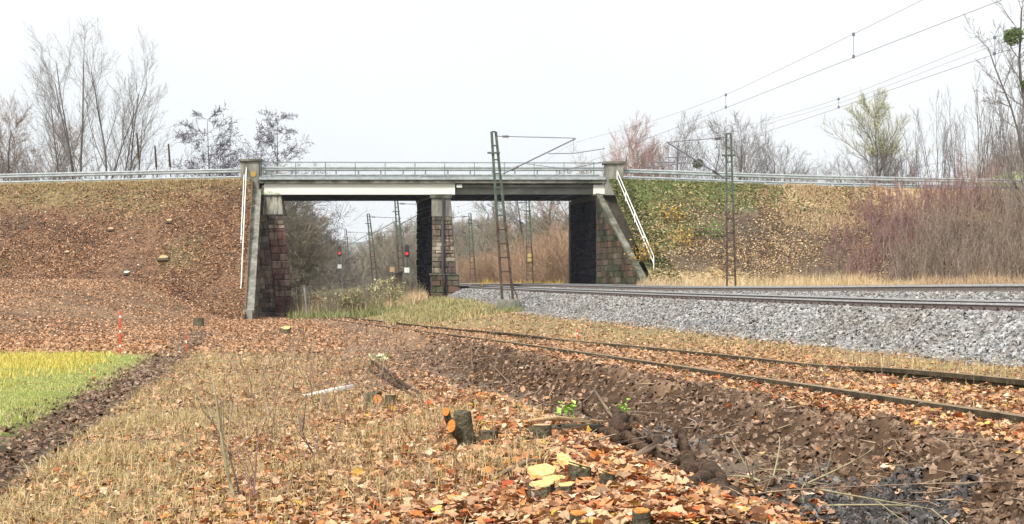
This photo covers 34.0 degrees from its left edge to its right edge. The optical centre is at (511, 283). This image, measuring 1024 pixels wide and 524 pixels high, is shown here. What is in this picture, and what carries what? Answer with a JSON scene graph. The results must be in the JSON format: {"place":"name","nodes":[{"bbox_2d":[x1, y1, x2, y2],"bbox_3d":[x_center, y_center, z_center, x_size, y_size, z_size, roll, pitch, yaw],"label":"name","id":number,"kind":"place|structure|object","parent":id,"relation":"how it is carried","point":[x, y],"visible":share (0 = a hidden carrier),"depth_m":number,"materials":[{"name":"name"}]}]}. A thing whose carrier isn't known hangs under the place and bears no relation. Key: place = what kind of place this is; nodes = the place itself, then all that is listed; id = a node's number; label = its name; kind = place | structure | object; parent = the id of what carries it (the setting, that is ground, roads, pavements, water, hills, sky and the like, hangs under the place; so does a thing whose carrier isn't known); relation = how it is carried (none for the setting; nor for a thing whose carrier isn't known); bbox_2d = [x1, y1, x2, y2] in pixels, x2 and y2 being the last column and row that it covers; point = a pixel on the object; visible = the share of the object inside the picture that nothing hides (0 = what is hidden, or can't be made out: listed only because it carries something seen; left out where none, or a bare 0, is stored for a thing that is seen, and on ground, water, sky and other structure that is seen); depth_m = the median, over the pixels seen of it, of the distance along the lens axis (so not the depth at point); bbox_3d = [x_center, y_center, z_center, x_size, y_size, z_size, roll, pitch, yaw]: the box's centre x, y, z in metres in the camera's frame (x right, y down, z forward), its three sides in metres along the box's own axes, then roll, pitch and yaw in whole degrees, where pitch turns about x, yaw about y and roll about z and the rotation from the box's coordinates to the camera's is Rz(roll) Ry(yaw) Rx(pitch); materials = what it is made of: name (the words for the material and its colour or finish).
{"place":"outdoors","nodes":[
{"label":"outdoors","id":0,"kind":"place"},
{"bbox_2d":[0,279,1023,523],"bbox_3d":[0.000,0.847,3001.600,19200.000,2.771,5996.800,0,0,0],"label":"ground","id":1,"kind":"structure","parent":0,"point":[760,437],"depth_m":17.03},
{"bbox_2d":[0,90,96,180],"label":"bare tree","id":2,"kind":"object","parent":1,"relation":"on","point":[13,144],"visible":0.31,"depth_m":158.36,"materials":[{"name":"grey plant"}]},
{"bbox_2d":[0,124,101,180],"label":"bare bush","id":3,"kind":"object","parent":1,"relation":"on","point":[23,165],"visible":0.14,"depth_m":139.36,"materials":[{"name":"grey plant"}]},
{"bbox_2d":[0,348,120,387],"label":"yellow field grass","id":4,"kind":"structure","parent":1,"relation":"on","point":[39,359],"depth_m":30.30,"materials":[{"name":"plant"}]},
{"bbox_2d":[0,350,159,435],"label":"field grass","id":5,"kind":"structure","parent":1,"relation":"on","point":[32,399],"depth_m":21.58,"materials":[{"name":"plant"}]},
{"bbox_2d":[10,16,178,179],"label":"bare tree","id":6,"kind":"object","parent":1,"relation":"on","point":[81,131],"visible":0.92,"depth_m":149.89,"materials":[{"name":"grey plant"}]},
{"bbox_2d":[0,330,215,506],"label":"mud clods","id":7,"kind":"object","parent":1,"relation":"on","point":[148,375],"visible":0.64,"depth_m":17.13,"materials":[{"name":"soil"}]},
{"bbox_2d":[0,180,252,318],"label":"embankment","id":8,"kind":"structure","parent":1,"relation":"on","point":[125,261],"depth_m":106.30,"materials":[{"name":"soil"}]},
{"bbox_2d":[0,169,240,182],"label":"guardrail","id":9,"kind":"object","parent":8,"relation":"on","point":[112,173],"visible":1,"depth_m":112.17,"materials":[{"name":"metal"}]},
{"bbox_2d":[0,179,248,318],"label":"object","id":10,"kind":"object","parent":8,"relation":"on","point":[132,257],"visible":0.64,"depth_m":104.25,"materials":[{"name":"brown plant"}]},
{"bbox_2d":[0,177,249,191],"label":"crest grass","id":11,"kind":"structure","parent":8,"relation":"on","point":[108,183],"depth_m":111.39,"materials":[{"name":"plant"}]},
{"bbox_2d":[0,179,251,318],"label":"bank leaf litter","id":12,"kind":"object","parent":8,"relation":"on","point":[150,261],"visible":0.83,"depth_m":106.06,"materials":[{"name":"brown plant"}]},
{"bbox_2d":[0,181,263,304],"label":"bank sticks","id":13,"kind":"object","parent":8,"relation":"on","point":[131,238],"visible":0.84,"depth_m":106.40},
{"bbox_2d":[0,175,270,183],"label":"guardrail","id":14,"kind":"object","parent":8,"relation":"on","point":[125,179],"visible":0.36,"depth_m":119.56,"materials":[{"name":"metal"}]},
{"bbox_2d":[0,278,345,355],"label":"leaf litter","id":15,"kind":"object","parent":1,"relation":"on","point":[38,346],"visible":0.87,"depth_m":64.89,"materials":[{"name":"brown plant"}]},
{"bbox_2d":[180,366,236,497],"bbox_3d":[-1.336,0.697,7.624,0.251,0.651,0.242,0,0,32],"label":"sapling","id":16,"kind":"object","parent":1,"relation":"on","point":[224,454],"visible":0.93,"depth_m":7.60,"materials":[{"name":"brown plant"}]},
{"bbox_2d":[168,100,272,192],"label":"alder tree","id":17,"kind":"object","parent":1,"relation":"on","point":[225,164],"visible":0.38,"depth_m":149.18,"materials":[{"name":"grey plant"}]},
{"bbox_2d":[199,106,355,275],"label":"alder tree","id":18,"kind":"object","parent":1,"relation":"on","point":[270,143],"visible":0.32,"depth_m":154.32,"materials":[{"name":"grey plant"}]},
{"bbox_2d":[0,348,572,523],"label":"verge grass","id":19,"kind":"structure","parent":1,"relation":"on","point":[103,446],"depth_m":9.62,"materials":[{"name":"plant"}]},
{"bbox_2d":[262,156,360,299],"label":"bare tree","id":20,"kind":"object","parent":1,"relation":"on","point":[301,243],"visible":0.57,"depth_m":149.11,"materials":[{"name":"grey plant"}]},
{"bbox_2d":[293,215,366,291],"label":"distant wood","id":21,"kind":"object","parent":1,"relation":"on","point":[342,275],"visible":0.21,"depth_m":249.37,"materials":[{"name":"plant"}]},
{"bbox_2d":[110,312,555,501],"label":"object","id":22,"kind":"object","parent":1,"relation":"on","point":[343,366],"visible":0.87,"depth_m":15.96,"materials":[{"name":"plant"}]},
{"bbox_2d":[321,286,376,314],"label":"weed bush","id":23,"kind":"object","parent":1,"relation":"on","point":[347,301],"visible":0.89,"depth_m":107.84,"materials":[{"name":"green plant"}]},
{"bbox_2d":[286,298,413,319],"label":"grass","id":24,"kind":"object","parent":1,"relation":"on","point":[375,310],"visible":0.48,"depth_m":102.03,"materials":[{"name":"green plant"}]},
{"bbox_2d":[282,269,425,314],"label":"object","id":25,"kind":"object","parent":1,"relation":"on","point":[408,287],"visible":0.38,"depth_m":113.93,"materials":[{"name":"plant"}]},
{"bbox_2d":[287,281,426,314],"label":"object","id":26,"kind":"object","parent":1,"relation":"on","point":[357,308],"visible":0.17,"depth_m":109.55,"materials":[{"name":"plant"}]},
{"bbox_2d":[366,275,405,306],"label":"weed bush","id":27,"kind":"object","parent":1,"relation":"on","point":[377,289],"visible":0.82,"depth_m":105.97,"materials":[{"name":"beige plant"}]},
{"bbox_2d":[381,289,432,308],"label":"dry grass","id":28,"kind":"structure","parent":1,"relation":"on","point":[412,298],"depth_m":106.12,"materials":[{"name":"plant"}]},
{"bbox_2d":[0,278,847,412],"bbox_3d":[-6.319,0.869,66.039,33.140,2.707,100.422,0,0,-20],"label":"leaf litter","id":29,"kind":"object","parent":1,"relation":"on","point":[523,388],"visible":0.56,"depth_m":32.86,"materials":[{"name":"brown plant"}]},
{"bbox_2d":[238,159,647,318],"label":"road bridge","id":30,"kind":"structure","parent":1,"relation":"on","point":[600,235],"depth_m":111.92,"materials":[{"name":"concrete"}]},
{"bbox_2d":[261,167,602,175],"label":"guardrail","id":31,"kind":"object","parent":30,"relation":"on","point":[402,169],"visible":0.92,"depth_m":112.12,"materials":[{"name":"metal"}]},
{"bbox_2d":[276,174,598,175],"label":"guardrail","id":32,"kind":"object","parent":30,"relation":"on","point":[435,174],"visible":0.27,"depth_m":119.55,"materials":[{"name":"metal"}]},
{"bbox_2d":[380,294,513,324],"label":"grass","id":33,"kind":"structure","parent":1,"relation":"on","point":[417,307],"depth_m":85.74,"materials":[{"name":"plant"}]},
{"bbox_2d":[350,207,568,286],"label":"distant wood","id":34,"kind":"object","parent":1,"relation":"on","point":[384,264],"visible":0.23,"depth_m":278.34,"materials":[{"name":"plant"}]},
{"bbox_2d":[454,410,475,445],"bbox_3d":[-0.250,0.845,9.371,0.157,0.269,0.145,0,0,0],"label":"tree stump","id":35,"kind":"object","parent":1,"relation":"on","point":[463,419],"visible":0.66,"depth_m":9.35,"materials":[{"name":"wood"}]},
{"bbox_2d":[456,251,493,282],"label":"orange shrub","id":36,"kind":"object","parent":1,"relation":"on","point":[467,273],"visible":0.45,"depth_m":177.37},
{"bbox_2d":[454,201,507,265],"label":"bare tree","id":37,"kind":"object","parent":1,"relation":"on","point":[488,218],"visible":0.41,"depth_m":210.09,"materials":[{"name":"grey plant"}]},
{"bbox_2d":[464,250,515,282],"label":"orange shrub","id":38,"kind":"object","parent":1,"relation":"on","point":[493,272],"visible":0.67,"depth_m":174.15,"materials":[{"name":"plant"}]},
{"bbox_2d":[470,201,538,267],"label":"bare tree","id":39,"kind":"object","parent":1,"relation":"on","point":[490,235],"visible":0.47,"depth_m":200.81,"materials":[{"name":"grey plant"}]},
{"bbox_2d":[0,377,1023,523],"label":"leaf litter","id":40,"kind":"object","parent":1,"relation":"on","point":[452,504],"visible":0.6,"depth_m":7.82,"materials":[{"name":"brown plant"}]},
{"bbox_2d":[0,335,1023,523],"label":"strewn twigs","id":41,"kind":"object","parent":1,"relation":"on","point":[604,438],"visible":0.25,"depth_m":12.13,"materials":[{"name":"wood"}]},
{"bbox_2d":[1,341,1023,435],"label":"leaf litter","id":42,"kind":"object","parent":1,"relation":"on","point":[706,377],"visible":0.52,"depth_m":16.86,"materials":[{"name":"brown plant"}]},
{"bbox_2d":[482,201,566,281],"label":"bare tree","id":43,"kind":"object","parent":1,"relation":"on","point":[517,212],"visible":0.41,"depth_m":193.96,"materials":[{"name":"grey plant"}]},
{"bbox_2d":[491,218,568,283],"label":"orange shrub","id":44,"kind":"object","parent":1,"relation":"on","point":[563,250],"visible":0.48,"depth_m":157.98,"materials":[{"name":"plant"}]},
{"bbox_2d":[495,171,570,253],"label":"bare tree","id":45,"kind":"object","parent":1,"relation":"on","point":[543,213],"visible":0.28,"depth_m":187.99,"materials":[{"name":"grey plant"}]},
{"bbox_2d":[502,235,568,283],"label":"orange shrub","id":46,"kind":"object","parent":1,"relation":"on","point":[524,257],"visible":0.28,"depth_m":164.46,"materials":[{"name":"plant"}]},
{"bbox_2d":[511,227,568,283],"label":"orange shrub","id":47,"kind":"object","parent":1,"relation":"on","point":[539,264],"visible":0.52,"depth_m":159.70,"materials":[{"name":"plant"}]},
{"bbox_2d":[527,479,554,499],"bbox_3d":[0.115,0.807,6.489,0.145,0.090,0.154,0,0,0],"label":"tree stump","id":48,"kind":"object","parent":1,"relation":"on","point":[548,485],"visible":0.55,"depth_m":6.46,"materials":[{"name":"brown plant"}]},
{"bbox_2d":[487,131,604,309],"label":"catenary mast","id":49,"kind":"object","parent":1,"relation":"on","point":[501,302],"visible":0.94,"depth_m":79.96,"materials":[{"name":"metal"}]},
{"bbox_2d":[382,0,1000,245],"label":"overhead line","id":50,"kind":"object","parent":49,"relation":"hanging from","point":[853,55],"visible":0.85,"depth_m":47.94,"materials":[{"name":"grey metal"}]},
{"bbox_2d":[477,384,740,455],"bbox_3d":[0.597,0.854,10.269,1.720,0.546,2.491,0,0,0],"label":"brushwood","id":51,"kind":"object","parent":1,"relation":"on","point":[660,445],"visible":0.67,"depth_m":9.73,"materials":[{"name":"wood"}]},
{"bbox_2d":[569,108,678,177],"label":"bare tree","id":52,"kind":"object","parent":1,"relation":"on","point":[647,157],"visible":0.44,"depth_m":164.13,"materials":[{"name":"grey plant"}]},
{"bbox_2d":[596,406,743,496],"bbox_3d":[0.778,0.886,8.959,0.419,0.306,5.941,0,0,-1],"label":"gnarled root","id":53,"kind":"object","parent":1,"relation":"on","point":[708,471],"visible":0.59,"depth_m":8.66,"materials":[{"name":"wood"}]},
{"bbox_2d":[319,317,1023,423],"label":"siding track","id":54,"kind":"structure","parent":1,"relation":"on","point":[971,379],"depth_m":13.67,"materials":[{"name":"metal"}]},
{"bbox_2d":[618,112,760,179],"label":"bare tree","id":55,"kind":"object","parent":1,"relation":"on","point":[693,150],"visible":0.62,"depth_m":159.37,"materials":[{"name":"grey plant"}]},
{"bbox_2d":[646,133,736,285],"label":"catenary mast","id":56,"kind":"object","parent":1,"relation":"on","point":[727,190],"visible":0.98,"depth_m":77.94,"materials":[{"name":"metal"}]},
{"bbox_2d":[362,304,1023,378],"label":"dry grass","id":57,"kind":"structure","parent":1,"relation":"on","point":[949,367],"depth_m":27.66,"materials":[{"name":"plant"}]},
{"bbox_2d":[364,284,1023,367],"bbox_3d":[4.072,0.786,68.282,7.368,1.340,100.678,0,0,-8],"label":"ballast stones","id":58,"kind":"object","parent":1,"relation":"on","point":[824,325],"visible":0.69,"depth_m":39.15,"materials":[{"name":"gravel"}]},
{"bbox_2d":[452,213,475,282],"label":"catenary mast","id":59,"kind":"object","parent":58,"relation":"on","point":[471,223],"visible":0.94,"depth_m":170.96,"materials":[{"name":"metal"}]},
{"bbox_2d":[415,26,1023,243],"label":"overhead line","id":60,"kind":"object","parent":59,"relation":"hanging from","point":[994,53],"visible":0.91,"depth_m":54.31,"materials":[{"name":"grey metal"}]},
{"bbox_2d":[387,284,1023,311],"bbox_3d":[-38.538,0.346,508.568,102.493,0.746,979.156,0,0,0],"label":"railway track","id":61,"kind":"structure","parent":58,"relation":"on","point":[999,305],"depth_m":44.53,"materials":[{"name":"metal"}]},
{"bbox_2d":[411,283,1023,291],"bbox_3d":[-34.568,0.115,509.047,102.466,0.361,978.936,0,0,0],"label":"railway track","id":62,"kind":"structure","parent":58,"relation":"on","point":[959,287],"depth_m":55.52,"materials":[{"name":"metal"}]},
{"bbox_2d":[396,335,1023,523],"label":"soil crumbs","id":63,"kind":"object","parent":1,"relation":"on","point":[986,446],"visible":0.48,"depth_m":9.13,"materials":[{"name":"soil"}]},
{"bbox_2d":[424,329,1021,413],"bbox_3d":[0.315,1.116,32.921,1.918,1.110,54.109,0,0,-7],"label":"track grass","id":64,"kind":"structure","parent":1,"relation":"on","point":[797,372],"depth_m":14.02,"materials":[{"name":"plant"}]},
{"bbox_2d":[668,109,793,180],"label":"bare tree","id":65,"kind":"object","parent":1,"relation":"on","point":[741,162],"visible":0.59,"depth_m":157.38,"materials":[{"name":"grey plant"}]},
{"bbox_2d":[693,130,828,181],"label":"bare tree","id":66,"kind":"object","parent":1,"relation":"on","point":[774,171],"visible":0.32,"depth_m":164.88,"materials":[{"name":"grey plant"}]},
{"bbox_2d":[739,141,819,181],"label":"bare tree","id":67,"kind":"object","parent":1,"relation":"on","point":[795,170],"visible":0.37,"depth_m":169.75,"materials":[{"name":"grey plant"}]},
{"bbox_2d":[596,424,1021,523],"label":"slag crumbs","id":68,"kind":"object","parent":1,"relation":"on","point":[835,478],"visible":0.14,"depth_m":7.59,"materials":[{"name":"gravel"}]},
{"bbox_2d":[609,180,1023,285],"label":"embankment","id":69,"kind":"structure","parent":1,"relation":"on","point":[743,225],"depth_m":106.88,"materials":[{"name":"soil"}]},
{"bbox_2d":[609,179,680,281],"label":"ivy","id":70,"kind":"object","parent":69,"relation":"on","point":[657,236],"visible":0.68,"depth_m":106.69,"materials":[{"name":"plant"}]},
{"bbox_2d":[616,178,784,204],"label":"crest grass","id":71,"kind":"structure","parent":69,"relation":"on","point":[692,181],"depth_m":111.07,"materials":[{"name":"plant"}]},
{"bbox_2d":[610,178,872,267],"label":"bank weeds","id":72,"kind":"object","parent":69,"relation":"on","point":[706,203],"visible":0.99,"depth_m":109.81,"materials":[{"name":"green plant"}]},
{"bbox_2d":[725,183,885,235],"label":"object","id":73,"kind":"object","parent":69,"relation":"on","point":[801,185],"visible":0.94,"depth_m":109.33,"materials":[{"name":"beige plant"}]},
{"bbox_2d":[617,183,1022,285],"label":"bank leaf litter","id":74,"kind":"object","parent":69,"relation":"on","point":[679,248],"visible":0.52,"depth_m":106.53,"materials":[{"name":"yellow plant"}]},
{"bbox_2d":[623,176,1021,189],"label":"guardrail","id":75,"kind":"object","parent":69,"relation":"on","point":[781,182],"visible":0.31,"depth_m":119.56,"materials":[{"name":"metal"}]},
{"bbox_2d":[624,169,1023,187],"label":"guardrail","id":76,"kind":"object","parent":69,"relation":"on","point":[760,175],"visible":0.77,"depth_m":112.17,"materials":[{"name":"metal"}]},
{"bbox_2d":[815,212,881,263],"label":"bare shrub","id":77,"kind":"object","parent":69,"relation":"on","point":[845,238],"visible":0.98,"depth_m":106.04,"materials":[{"name":"plant"}]},
{"bbox_2d":[816,233,895,281],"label":"bare shrub","id":78,"kind":"object","parent":69,"relation":"on","point":[864,264],"visible":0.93,"depth_m":103.61,"materials":[{"name":"plant"}]},
{"bbox_2d":[842,178,898,234],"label":"bare shrub","id":79,"kind":"object","parent":69,"relation":"on","point":[869,212],"visible":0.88,"depth_m":108.55,"materials":[{"name":"plant"}]},
{"bbox_2d":[850,197,934,276],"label":"bare shrub","id":80,"kind":"object","parent":69,"relation":"on","point":[889,229],"visible":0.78,"depth_m":105.22,"materials":[{"name":"plant"}]},
{"bbox_2d":[883,181,953,247],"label":"bare shrub","id":81,"kind":"object","parent":69,"relation":"on","point":[910,211],"visible":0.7,"depth_m":107.05,"materials":[{"name":"plant"}]},
{"bbox_2d":[877,224,962,283],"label":"bare shrub","id":82,"kind":"object","parent":69,"relation":"on","point":[901,271],"visible":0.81,"depth_m":102.50,"materials":[{"name":"plant"}]},
{"bbox_2d":[869,191,978,281],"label":"bare shrub","id":83,"kind":"object","parent":69,"relation":"on","point":[930,247],"visible":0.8,"depth_m":103.56,"materials":[{"name":"plant"}]},
{"bbox_2d":[898,109,962,188],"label":"tall shoots","id":84,"kind":"object","parent":69,"relation":"on","point":[919,155],"visible":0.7,"depth_m":118.58,"materials":[{"name":"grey plant"}]},
{"bbox_2d":[906,163,974,231],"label":"bare shrub","id":85,"kind":"object","parent":69,"relation":"on","point":[945,190],"visible":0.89,"depth_m":109.55,"materials":[{"name":"plant"}]},
{"bbox_2d":[899,99,999,188],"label":"tall shoots","id":86,"kind":"object","parent":69,"relation":"on","point":[925,162],"visible":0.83,"depth_m":116.64,"materials":[{"name":"grey plant"}]},
{"bbox_2d":[913,182,995,270],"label":"bare shrub","id":87,"kind":"object","parent":69,"relation":"on","point":[953,224],"visible":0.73,"depth_m":105.30,"materials":[{"name":"plant"}]},
{"bbox_2d":[916,224,1005,282],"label":"bare shrub","id":88,"kind":"object","parent":69,"relation":"on","point":[974,262],"visible":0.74,"depth_m":101.77,"materials":[{"name":"plant"}]},
{"bbox_2d":[929,87,1013,188],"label":"tall shoots","id":89,"kind":"object","parent":69,"relation":"on","point":[954,170],"visible":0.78,"depth_m":117.02,"materials":[{"name":"grey plant"}]},
{"bbox_2d":[944,149,1011,222],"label":"bare shrub","id":90,"kind":"object","parent":69,"relation":"on","point":[974,188],"visible":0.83,"depth_m":109.41,"materials":[{"name":"plant"}]},
{"bbox_2d":[948,181,1023,272],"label":"bare shrub","id":91,"kind":"object","parent":69,"relation":"on","point":[989,233],"visible":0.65,"depth_m":104.82,"materials":[{"name":"plant"}]},
{"bbox_2d":[962,152,1023,234],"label":"bare shrub","id":92,"kind":"object","parent":69,"relation":"on","point":[995,194],"visible":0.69,"depth_m":108.86,"materials":[{"name":"plant"}]},
{"bbox_2d":[964,59,1023,188],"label":"tall shoots","id":93,"kind":"object","parent":69,"relation":"on","point":[1020,132],"visible":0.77,"depth_m":114.32,"materials":[{"name":"grey plant"}]},
{"bbox_2d":[968,215,1023,282],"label":"bare shrub","id":94,"kind":"object","parent":69,"relation":"on","point":[1010,263],"visible":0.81,"depth_m":102.18,"materials":[{"name":"plant"}]},
{"bbox_2d":[985,179,1023,267],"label":"bare shrub","id":95,"kind":"object","parent":69,"relation":"on","point":[1016,216],"visible":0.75,"depth_m":105.88,"materials":[{"name":"plant"}]},
{"bbox_2d":[727,433,949,523],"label":"brushwood","id":96,"kind":"object","parent":1,"relation":"on","point":[751,477],"visible":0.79,"depth_m":6.92,"materials":[{"name":"beige plant"}]},
{"bbox_2d":[732,463,980,523],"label":"slag heap","id":97,"kind":"object","parent":1,"relation":"on","point":[844,515],"visible":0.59,"depth_m":6.64,"materials":[{"name":"gravel"}]},
{"bbox_2d":[718,441,1023,505],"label":"brushwood","id":98,"kind":"object","parent":1,"relation":"on","point":[842,487],"visible":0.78,"depth_m":5.88,"materials":[{"name":"wood"}]},
{"bbox_2d":[813,84,940,183],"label":"poplar tree","id":99,"kind":"object","parent":1,"relation":"on","point":[882,146],"visible":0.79,"depth_m":150.08,"materials":[{"name":"grey plant"}]},
{"bbox_2d":[963,0,1023,208],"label":"edge tree","id":100,"kind":"object","parent":1,"relation":"on","point":[1016,126],"visible":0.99,"depth_m":88.62,"materials":[{"name":"grey plant"}]},
{"bbox_2d":[0,0,1023,243],"label":"sky","id":101,"kind":"structure","parent":0,"point":[366,80],"materials":[{"name":"white"}]},
{"bbox_2d":[634,265,1023,291],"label":"straw grass","id":102,"kind":"structure","parent":0,"point":[836,281],"depth_m":88.26,"materials":[{"name":"plant"}]},
{"bbox_2d":[912,267,1023,284],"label":"grass","id":103,"kind":"structure","parent":0,"point":[1015,281],"depth_m":82.47,"materials":[{"name":"plant"}]},
{"bbox_2d":[983,153,1021,177],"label":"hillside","id":104,"kind":"structure","parent":0,"point":[1005,166],"depth_m":680.78,"materials":[{"name":"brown plant"}]},
{"bbox_2d":[937,124,1022,184],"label":"hill wood","id":105,"kind":"object","parent":104,"relation":"on","point":[972,169],"visible":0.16,"depth_m":588.47,"materials":[{"name":"plant"}]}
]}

